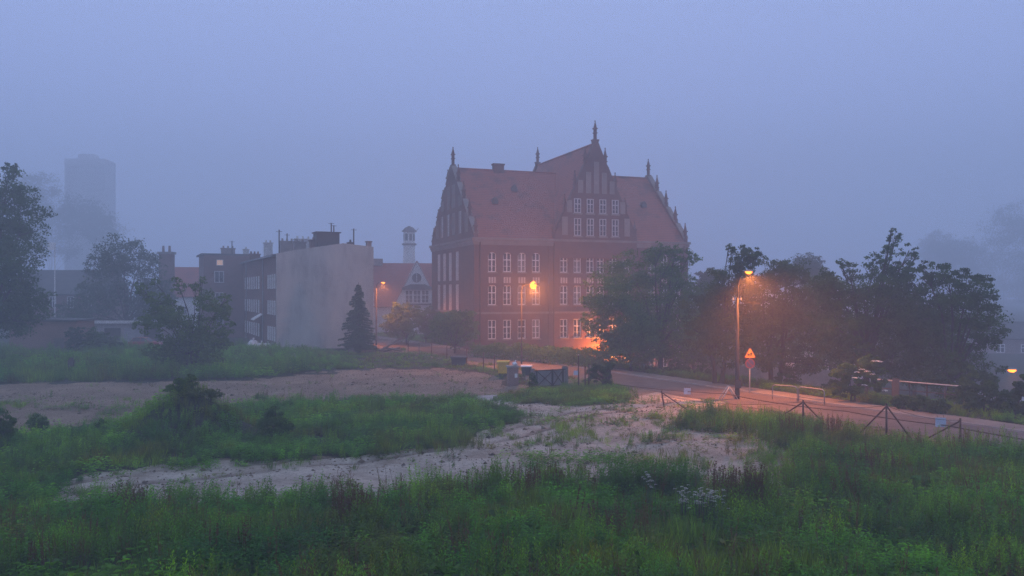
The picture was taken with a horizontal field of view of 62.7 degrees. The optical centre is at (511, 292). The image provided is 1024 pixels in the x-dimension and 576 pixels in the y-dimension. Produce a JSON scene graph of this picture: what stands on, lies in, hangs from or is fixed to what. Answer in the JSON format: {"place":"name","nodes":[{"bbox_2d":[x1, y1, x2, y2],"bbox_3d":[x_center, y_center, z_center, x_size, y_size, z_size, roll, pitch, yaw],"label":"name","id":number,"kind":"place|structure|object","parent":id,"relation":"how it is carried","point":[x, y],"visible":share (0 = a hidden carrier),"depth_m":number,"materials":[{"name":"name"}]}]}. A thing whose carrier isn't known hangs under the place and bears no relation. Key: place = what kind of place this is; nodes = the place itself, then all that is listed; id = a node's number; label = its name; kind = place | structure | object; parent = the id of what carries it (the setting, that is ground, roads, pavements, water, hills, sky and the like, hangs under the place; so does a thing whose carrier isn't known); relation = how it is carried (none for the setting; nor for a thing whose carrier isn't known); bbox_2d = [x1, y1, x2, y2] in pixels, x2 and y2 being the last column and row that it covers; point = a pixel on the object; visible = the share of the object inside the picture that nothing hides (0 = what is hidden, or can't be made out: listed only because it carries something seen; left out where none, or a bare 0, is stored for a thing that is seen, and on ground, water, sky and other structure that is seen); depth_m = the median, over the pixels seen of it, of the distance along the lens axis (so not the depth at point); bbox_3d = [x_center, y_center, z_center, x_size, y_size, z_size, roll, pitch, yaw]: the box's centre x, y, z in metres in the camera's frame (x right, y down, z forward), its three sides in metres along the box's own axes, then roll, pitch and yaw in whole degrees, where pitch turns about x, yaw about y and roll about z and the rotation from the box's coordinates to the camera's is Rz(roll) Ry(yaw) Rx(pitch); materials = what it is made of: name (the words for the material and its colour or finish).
{"place":"outdoors","nodes":[
{"label":"outdoors","id":0,"kind":"place"},
{"bbox_2d":[0,299,1023,575],"bbox_3d":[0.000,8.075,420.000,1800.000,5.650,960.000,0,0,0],"label":"ground","id":1,"kind":"structure","parent":0,"point":[366,475],"depth_m":46.44,"materials":[{"name":"soil"}]},
{"bbox_2d":[0,408,21,448],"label":"shrub","id":2,"kind":"object","parent":1,"relation":"on","point":[7,427],"visible":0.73,"depth_m":40.68,"materials":[{"name":"green plant"}]},
{"bbox_2d":[0,162,57,338],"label":"tree","id":3,"kind":"object","parent":1,"relation":"on","point":[18,307],"visible":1,"depth_m":84.49,"materials":[{"name":"green plant"}]},
{"bbox_2d":[26,412,49,430],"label":"shrub","id":4,"kind":"object","parent":1,"relation":"on","point":[40,421],"visible":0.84,"depth_m":44.76,"materials":[{"name":"green plant"}]},
{"bbox_2d":[47,242,55,316],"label":"street lamp","id":5,"kind":"object","parent":1,"relation":"on","point":[52,245],"visible":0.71,"depth_m":124.92,"materials":[{"name":"grey metal"}]},
{"bbox_2d":[9,317,97,350],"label":"brick shed","id":6,"kind":"structure","parent":1,"relation":"on","point":[51,330],"depth_m":101.23,"materials":[{"name":"brick"}]},
{"bbox_2d":[4,171,134,269],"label":"tree","id":7,"kind":"object","parent":1,"relation":"on","point":[85,224],"visible":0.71,"depth_m":396.96,"materials":[{"name":"green plant"}]},
{"bbox_2d":[17,270,129,319],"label":"brick house","id":8,"kind":"structure","parent":1,"relation":"on","point":[67,282],"depth_m":147.53,"materials":[{"name":"brick"}]},
{"bbox_2d":[63,326,86,351],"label":"shrub","id":9,"kind":"object","parent":1,"relation":"on","point":[77,339],"visible":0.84,"depth_m":98.22,"materials":[{"name":"green plant"}]},
{"bbox_2d":[64,154,115,269],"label":"tower block","id":10,"kind":"structure","parent":1,"relation":"on","point":[89,176],"depth_m":430.69,"materials":[{"name":"concrete"}]},
{"bbox_2d":[79,326,125,349],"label":"shrub","id":11,"kind":"object","parent":1,"relation":"on","point":[97,338],"visible":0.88,"depth_m":99.36,"materials":[{"name":"green plant"}]},
{"bbox_2d":[51,232,178,319],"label":"tree","id":12,"kind":"object","parent":1,"relation":"on","point":[114,268],"visible":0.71,"depth_m":127.20,"materials":[{"name":"green plant"}]},
{"bbox_2d":[94,320,178,341],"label":"garage row","id":13,"kind":"object","parent":1,"relation":"on","point":[118,327],"visible":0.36,"depth_m":120.07,"materials":[{"name":"concrete"}]},
{"bbox_2d":[104,328,120,339],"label":"door","id":14,"kind":"structure","parent":13,"relation":"in","point":[114,331],"depth_m":120.01,"materials":[{"name":"metal"}]},
{"bbox_2d":[124,328,140,341],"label":"door","id":15,"kind":"structure","parent":13,"relation":"in","point":[131,333],"depth_m":120.07,"materials":[{"name":"metal"}]},
{"bbox_2d":[144,328,159,341],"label":"door","id":16,"kind":"structure","parent":13,"relation":"in","point":[152,332],"depth_m":120.13,"materials":[{"name":"metal"}]},
{"bbox_2d":[128,337,162,347],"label":"parked car","id":17,"kind":"object","parent":1,"relation":"on","point":[139,340],"visible":0.4,"depth_m":111.41,"materials":[{"name":"red paint"}]},
{"bbox_2d":[157,246,175,311],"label":"chimney stack","id":18,"kind":"object","parent":1,"relation":"on","point":[168,259],"visible":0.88,"depth_m":149.20,"materials":[{"name":"brick"}]},
{"bbox_2d":[163,374,201,397],"bbox_3d":[-17.103,5.139,43.539,1.915,1.935,1.227,0,0,0],"label":"shrub","id":19,"kind":"object","parent":1,"relation":"on","point":[178,381],"visible":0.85,"depth_m":43.40,"materials":[{"name":"green plant"}]},
{"bbox_2d":[131,276,235,369],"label":"sapling","id":20,"kind":"object","parent":1,"relation":"on","point":[201,336],"visible":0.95,"depth_m":77.53,"materials":[{"name":"green plant"}]},
{"bbox_2d":[175,267,198,329],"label":"red roofed house","id":21,"kind":"structure","parent":1,"relation":"on","point":[189,275],"depth_m":166.34,"materials":[{"name":"paint"}]},
{"bbox_2d":[192,388,225,409],"bbox_3d":[-15.767,5.546,43.583,1.953,1.264,1.113,0,0,0],"label":"shrub","id":22,"kind":"object","parent":1,"relation":"on","point":[210,392],"visible":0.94,"depth_m":43.49,"materials":[{"name":"green plant"}]},
{"bbox_2d":[253,406,295,439],"bbox_3d":[-11.770,6.674,41.902,2.060,2.074,1.384,0,0,0],"label":"shrub","id":23,"kind":"object","parent":1,"relation":"on","point":[270,415],"visible":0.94,"depth_m":41.63,"materials":[{"name":"green plant"}]},
{"bbox_2d":[196,223,373,348],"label":"tenement","id":24,"kind":"structure","parent":1,"relation":"on","point":[297,291],"depth_m":114.00,"materials":[{"name":"paint"}]},
{"bbox_2d":[214,271,223,282],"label":"window","id":25,"kind":"structure","parent":24,"relation":"in","point":[218,275],"depth_m":138.26,"materials":[{"name":"white glass"}]},
{"bbox_2d":[337,282,379,352],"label":"spruce tree","id":26,"kind":"object","parent":1,"relation":"on","point":[359,337],"visible":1,"depth_m":103.57,"materials":[{"name":"green plant"}]},
{"bbox_2d":[377,337,402,351],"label":"beam heap","id":27,"kind":"object","parent":1,"relation":"on","point":[386,348],"visible":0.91,"depth_m":105.17,"materials":[{"name":"grey wood"}]},
{"bbox_2d":[0,367,785,502],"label":"rubble","id":28,"kind":"object","parent":1,"relation":"on","point":[362,460],"visible":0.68,"depth_m":51.65,"materials":[{"name":"grey stone"}]},
{"bbox_2d":[374,259,431,333],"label":"white house","id":29,"kind":"structure","parent":1,"relation":"on","point":[405,283],"depth_m":150.94,"materials":[{"name":"paint"}]},
{"bbox_2d":[402,226,416,262],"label":"lantern tower","id":30,"kind":"structure","parent":29,"relation":"on","point":[408,243],"depth_m":191.90,"materials":[{"name":"paint"}]},
{"bbox_2d":[379,301,428,343],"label":"tree","id":31,"kind":"object","parent":1,"relation":"on","point":[402,322],"visible":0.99,"depth_m":119.94,"materials":[{"name":"green plant"}]},
{"bbox_2d":[0,372,824,502],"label":"grass","id":32,"kind":"structure","parent":1,"relation":"on","point":[31,450],"depth_m":41.52,"materials":[{"name":"green plant"}]},
{"bbox_2d":[412,306,436,342],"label":"tree","id":33,"kind":"object","parent":1,"relation":"on","point":[424,328],"visible":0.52,"depth_m":122.93,"materials":[{"name":"green plant"}]},
{"bbox_2d":[408,341,494,369],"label":"post fence","id":34,"kind":"object","parent":1,"relation":"on","point":[452,355],"visible":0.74,"depth_m":94.75,"materials":[{"name":"wood"}]},
{"bbox_2d":[428,308,479,352],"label":"tree","id":35,"kind":"object","parent":1,"relation":"on","point":[444,326],"visible":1,"depth_m":102.42,"materials":[{"name":"green plant"}]},
{"bbox_2d":[450,356,467,364],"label":"waste bin","id":36,"kind":"object","parent":1,"relation":"on","point":[458,360],"visible":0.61,"depth_m":85.87,"materials":[{"name":"plastic"}]},
{"bbox_2d":[497,360,510,374],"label":"waste bin","id":37,"kind":"object","parent":1,"relation":"on","point":[502,367],"visible":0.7,"depth_m":74.62,"materials":[{"name":"yellow plastic"}]},
{"bbox_2d":[0,398,1023,575],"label":"weeds","id":38,"kind":"object","parent":1,"relation":"on","point":[183,532],"visible":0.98,"depth_m":24.61,"materials":[{"name":"green plant"}]},
{"bbox_2d":[0,331,1023,445],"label":"undergrowth","id":39,"kind":"object","parent":1,"relation":"on","point":[50,364],"visible":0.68,"depth_m":77.76,"materials":[{"name":"green plant"}]},
{"bbox_2d":[506,365,519,386],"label":"utility box","id":40,"kind":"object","parent":1,"relation":"on","point":[512,375],"depth_m":68.06,"materials":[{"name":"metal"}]},
{"bbox_2d":[521,281,536,363],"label":"street lamp","id":41,"kind":"object","parent":1,"relation":"on","point":[533,285],"visible":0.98,"depth_m":87.93,"materials":[{"name":"metal"}]},
{"bbox_2d":[468,341,621,368],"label":"hedge","id":42,"kind":"object","parent":1,"relation":"on","point":[509,352],"visible":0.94,"depth_m":88.82,"materials":[{"name":"green plant"}]},
{"bbox_2d":[531,366,567,387],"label":"sheet gate","id":43,"kind":"structure","parent":1,"relation":"on","point":[553,377],"depth_m":67.18,"materials":[{"name":"grey metal"}]},
{"bbox_2d":[429,121,690,367],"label":"school building","id":44,"kind":"structure","parent":1,"relation":"on","point":[557,230],"depth_m":111.33,"materials":[{"name":"brick"}]},
{"bbox_2d":[488,320,495,338],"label":"window","id":45,"kind":"structure","parent":44,"relation":"in","point":[491,323],"depth_m":107.01,"materials":[{"name":"paint"}]},
{"bbox_2d":[488,285,495,304],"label":"window","id":46,"kind":"structure","parent":44,"relation":"in","point":[491,288],"depth_m":107.01,"materials":[{"name":"paint"}]},
{"bbox_2d":[488,252,495,271],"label":"window","id":47,"kind":"structure","parent":44,"relation":"in","point":[491,256],"depth_m":107.01,"materials":[{"name":"paint"}]},
{"bbox_2d":[503,320,510,338],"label":"window","id":48,"kind":"structure","parent":44,"relation":"in","point":[506,323],"depth_m":107.71,"materials":[{"name":"paint"}]},
{"bbox_2d":[503,285,510,304],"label":"window","id":49,"kind":"structure","parent":44,"relation":"in","point":[507,288],"depth_m":107.71,"materials":[{"name":"paint"}]},
{"bbox_2d":[503,253,510,271],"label":"window","id":50,"kind":"structure","parent":44,"relation":"in","point":[507,256],"depth_m":107.73,"materials":[{"name":"paint"}]},
{"bbox_2d":[518,320,524,338],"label":"window","id":51,"kind":"structure","parent":44,"relation":"in","point":[519,321],"depth_m":108.40,"materials":[{"name":"paint"}]},
{"bbox_2d":[518,285,524,304],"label":"window","id":52,"kind":"structure","parent":44,"relation":"in","point":[520,286],"depth_m":108.39,"materials":[{"name":"paint"}]},
{"bbox_2d":[518,253,524,271],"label":"window","id":53,"kind":"structure","parent":44,"relation":"in","point":[521,256],"depth_m":108.39,"materials":[{"name":"paint"}]},
{"bbox_2d":[532,319,539,337],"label":"window","id":54,"kind":"structure","parent":44,"relation":"in","point":[535,322],"depth_m":109.07,"materials":[{"name":"glass"}]},
{"bbox_2d":[532,285,539,304],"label":"window","id":55,"kind":"structure","parent":44,"relation":"in","point":[535,292],"depth_m":109.16,"materials":[{"name":"paint"}]},
{"bbox_2d":[532,253,539,271],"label":"window","id":56,"kind":"structure","parent":44,"relation":"in","point":[535,257],"depth_m":109.07,"materials":[{"name":"paint"}]},
{"bbox_2d":[560,319,566,337],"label":"window","id":57,"kind":"structure","parent":44,"relation":"in","point":[563,322],"depth_m":110.39,"materials":[{"name":"paint"}]},
{"bbox_2d":[560,286,566,304],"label":"window","id":58,"kind":"structure","parent":44,"relation":"in","point":[563,289],"depth_m":110.39,"materials":[{"name":"paint"}]},
{"bbox_2d":[560,258,566,272],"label":"window","id":59,"kind":"structure","parent":44,"relation":"in","point":[563,261],"depth_m":110.39,"materials":[{"name":"paint"}]},
{"bbox_2d":[574,319,580,337],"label":"window","id":60,"kind":"structure","parent":44,"relation":"in","point":[577,325],"depth_m":111.15,"materials":[{"name":"paint"}]},
{"bbox_2d":[574,286,580,304],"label":"window","id":61,"kind":"structure","parent":44,"relation":"in","point":[577,289],"depth_m":111.15,"materials":[{"name":"paint"}]},
{"bbox_2d":[574,258,580,272],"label":"window","id":62,"kind":"structure","parent":44,"relation":"in","point":[577,261],"depth_m":111.15,"materials":[{"name":"paint"}]},
{"bbox_2d":[574,218,580,235],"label":"window","id":63,"kind":"structure","parent":44,"relation":"in","point":[577,221],"depth_m":110.48,"materials":[{"name":"glass"}]},
{"bbox_2d":[574,198,580,212],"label":"window","id":64,"kind":"structure","parent":44,"relation":"in","point":[577,201],"depth_m":110.48,"materials":[{"name":"glass"}]},
{"bbox_2d":[586,258,593,272],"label":"window","id":65,"kind":"structure","parent":44,"relation":"in","point":[589,261],"depth_m":111.70,"materials":[{"name":"paint"}]},
{"bbox_2d":[587,218,593,235],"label":"window","id":66,"kind":"structure","parent":44,"relation":"in","point":[590,222],"depth_m":111.12,"materials":[{"name":"glass"}]},
{"bbox_2d":[599,219,605,235],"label":"window","id":67,"kind":"structure","parent":44,"relation":"in","point":[602,222],"depth_m":111.72,"materials":[{"name":"glass"}]},
{"bbox_2d":[612,219,618,236],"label":"window","id":68,"kind":"structure","parent":44,"relation":"in","point":[615,222],"depth_m":112.38,"materials":[{"name":"glass"}]},
{"bbox_2d":[586,362,614,385],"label":"ivy stump","id":69,"kind":"object","parent":1,"relation":"on","point":[605,371],"visible":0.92,"depth_m":65.82,"materials":[{"name":"green plant"}]},
{"bbox_2d":[603,307,661,370],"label":"tree","id":70,"kind":"object","parent":1,"relation":"on","point":[615,354],"visible":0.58,"depth_m":78.00,"materials":[{"name":"green plant"}]},
{"bbox_2d":[578,241,702,370],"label":"tree","id":71,"kind":"object","parent":1,"relation":"on","point":[671,276],"visible":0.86,"depth_m":81.10,"materials":[{"name":"green plant"}]},
{"bbox_2d":[641,471,656,517],"bbox_3d":[4.416,6.643,27.064,0.366,1.735,0.966,0,0,0],"label":"flowering plant","id":72,"kind":"object","parent":1,"relation":"on","point":[647,492],"visible":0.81,"depth_m":27.34,"materials":[{"name":"plant"}]},
{"bbox_2d":[662,359,690,371],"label":"bush","id":73,"kind":"object","parent":1,"relation":"on","point":[679,366],"visible":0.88,"depth_m":78.31,"materials":[{"name":"green plant"}]},
{"bbox_2d":[673,484,689,520],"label":"flowering plant","id":74,"kind":"object","parent":1,"relation":"on","point":[682,500],"visible":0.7,"depth_m":26.32,"materials":[{"name":"white plant"}]},
{"bbox_2d":[672,280,722,370],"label":"tree","id":75,"kind":"object","parent":1,"relation":"on","point":[701,358],"visible":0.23,"depth_m":86.57,"materials":[{"name":"green plant"}]},
{"bbox_2d":[684,487,729,537],"bbox_3d":[6.021,6.805,25.919,1.315,1.480,1.328,0,0,0],"label":"flowering plant","id":76,"kind":"object","parent":1,"relation":"on","point":[710,496],"visible":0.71,"depth_m":25.85,"materials":[{"name":"white plant"}]},
{"bbox_2d":[691,267,727,360],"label":"tree","id":77,"kind":"object","parent":1,"relation":"on","point":[704,276],"visible":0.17,"depth_m":127.83,"materials":[{"name":"green plant"}]},
{"bbox_2d":[678,243,773,383],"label":"tree","id":78,"kind":"object","parent":1,"relation":"on","point":[716,318],"visible":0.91,"depth_m":67.73,"materials":[{"name":"green plant"}]},
{"bbox_2d":[732,269,764,398],"bbox_3d":[16.597,3.086,59.282,2.256,9.428,0.926,0,0,0],"label":"street lamp","id":79,"kind":"object","parent":1,"relation":"on","point":[737,380],"visible":0.97,"depth_m":58.98,"materials":[{"name":"metal"}]},
{"bbox_2d":[744,348,755,392],"bbox_3d":[17.665,5.903,62.475,0.861,3.595,0.141,0,0,-4],"label":"traffic sign","id":80,"kind":"object","parent":1,"relation":"on","point":[749,363],"visible":0.97,"depth_m":62.42,"materials":[{"name":"metal"}]},
{"bbox_2d":[675,358,854,392],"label":"yard wall","id":81,"kind":"structure","parent":1,"relation":"on","point":[819,378],"depth_m":82.98,"materials":[{"name":"concrete"}]},
{"bbox_2d":[773,373,801,386],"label":"bush","id":82,"kind":"object","parent":1,"relation":"on","point":[780,377],"visible":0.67,"depth_m":69.06,"materials":[{"name":"green plant"}]},
{"bbox_2d":[734,257,844,382],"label":"tree","id":83,"kind":"object","parent":1,"relation":"on","point":[787,316],"visible":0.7,"depth_m":69.15,"materials":[{"name":"green plant"}]},
{"bbox_2d":[759,271,856,370],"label":"tree","id":84,"kind":"object","parent":1,"relation":"on","point":[823,367],"visible":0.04,"depth_m":88.30,"materials":[{"name":"green plant"}]},
{"bbox_2d":[788,252,838,299],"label":"tree","id":85,"kind":"object","parent":1,"relation":"on","point":[815,265],"visible":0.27,"depth_m":134.23,"materials":[{"name":"green plant"}]},
{"bbox_2d":[612,383,1023,442],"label":"wire fence","id":86,"kind":"object","parent":1,"relation":"on","point":[867,425],"visible":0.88,"depth_m":45.29,"materials":[{"name":"metal"}]},
{"bbox_2d":[828,353,889,401],"bbox_3d":[23.484,5.942,56.693,4.099,3.715,2.412,0,0,0],"label":"elder bush","id":87,"kind":"object","parent":1,"relation":"on","point":[868,366],"visible":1,"depth_m":56.73,"materials":[{"name":"green plant"}]},
{"bbox_2d":[805,228,931,394],"bbox_3d":[27.091,1.699,64.024,8.651,13.241,12.017,0,0,34],"label":"tree","id":88,"kind":"object","parent":1,"relation":"on","point":[863,336],"visible":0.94,"depth_m":63.32,"materials":[{"name":"green plant"}]},
{"bbox_2d":[889,394,914,408],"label":"bush","id":89,"kind":"object","parent":1,"relation":"on","point":[897,401],"visible":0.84,"depth_m":53.29,"materials":[{"name":"green plant"}]},
{"bbox_2d":[908,394,929,410],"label":"bush","id":90,"kind":"object","parent":1,"relation":"on","point":[917,403],"visible":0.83,"depth_m":52.29,"materials":[{"name":"green plant"}]},
{"bbox_2d":[875,378,983,402],"bbox_3d":[27.979,7.300,57.059,0.852,2.600,7.246,0,0,-40],"label":"rail fence","id":91,"kind":"object","parent":1,"relation":"on","point":[896,389],"visible":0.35,"depth_m":58.16,"materials":[{"name":"white paint"}]},
{"bbox_2d":[872,284,999,395],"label":"tree","id":92,"kind":"object","parent":1,"relation":"on","point":[914,388],"visible":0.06,"depth_m":82.54,"materials":[{"name":"green plant"}]},
{"bbox_2d":[925,398,952,413],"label":"bush","id":93,"kind":"object","parent":1,"relation":"on","point":[934,407],"visible":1,"depth_m":51.31,"materials":[{"name":"green plant"}]},
{"bbox_2d":[882,260,1013,402],"bbox_3d":[31.597,3.269,62.922,7.966,11.249,10.802,0,0,0],"label":"tree","id":94,"kind":"object","parent":1,"relation":"on","point":[934,330],"visible":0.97,"depth_m":60.38,"materials":[{"name":"green plant"}]},
{"bbox_2d":[913,229,992,293],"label":"tree","id":95,"kind":"object","parent":1,"relation":"on","point":[948,251],"visible":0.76,"depth_m":470.20,"materials":[{"name":"green plant"}]},
{"bbox_2d":[944,365,979,405],"bbox_3d":[30.961,6.688,57.882,2.461,3.469,1.666,0,0,0],"label":"bush","id":96,"kind":"object","parent":1,"relation":"on","point":[964,380],"visible":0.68,"depth_m":57.80,"materials":[{"name":"green plant"}]},
{"bbox_2d":[953,379,1010,414],"bbox_3d":[29.178,6.615,52.153,3.146,2.470,2.645,0,0,34],"label":"bush","id":97,"kind":"object","parent":1,"relation":"on","point":[988,389],"visible":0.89,"depth_m":51.92,"materials":[{"name":"green plant"}]},
{"bbox_2d":[953,200,1023,305],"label":"tree","id":98,"kind":"object","parent":1,"relation":"on","point":[1010,224],"visible":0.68,"depth_m":474.56,"materials":[{"name":"green plant"}]},
{"bbox_2d":[968,321,1023,353],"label":"house","id":99,"kind":"structure","parent":1,"relation":"on","point":[1013,343],"depth_m":149.35,"materials":[{"name":"paint"}]},
{"bbox_2d":[991,226,1023,304],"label":"tree","id":100,"kind":"object","parent":1,"relation":"on","point":[1014,280],"visible":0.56,"depth_m":490.02,"materials":[{"name":"green plant"}]},
{"bbox_2d":[997,374,1023,418],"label":"bush","id":101,"kind":"object","parent":1,"relation":"on","point":[1013,397],"visible":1,"depth_m":50.15,"materials":[{"name":"green plant"}]},
{"bbox_2d":[0,0,1023,298],"label":"sky","id":102,"kind":"structure","parent":0,"point":[783,128],"materials":[{"name":"blue"}]},
{"bbox_2d":[374,338,1023,446],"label":"road","id":103,"kind":"structure","parent":0,"point":[637,381],"depth_m":58.12,"materials":[{"name":"grey asphalt"}]},
{"bbox_2d":[378,338,1023,432],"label":"kerb","id":104,"kind":"structure","parent":103,"relation":"on","point":[981,425],"depth_m":58.42,"materials":[{"name":"concrete"}]},
{"bbox_2d":[377,336,1023,429],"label":"pavement","id":105,"kind":"structure","parent":0,"point":[952,417],"depth_m":58.54,"materials":[{"name":"grey asphalt"}]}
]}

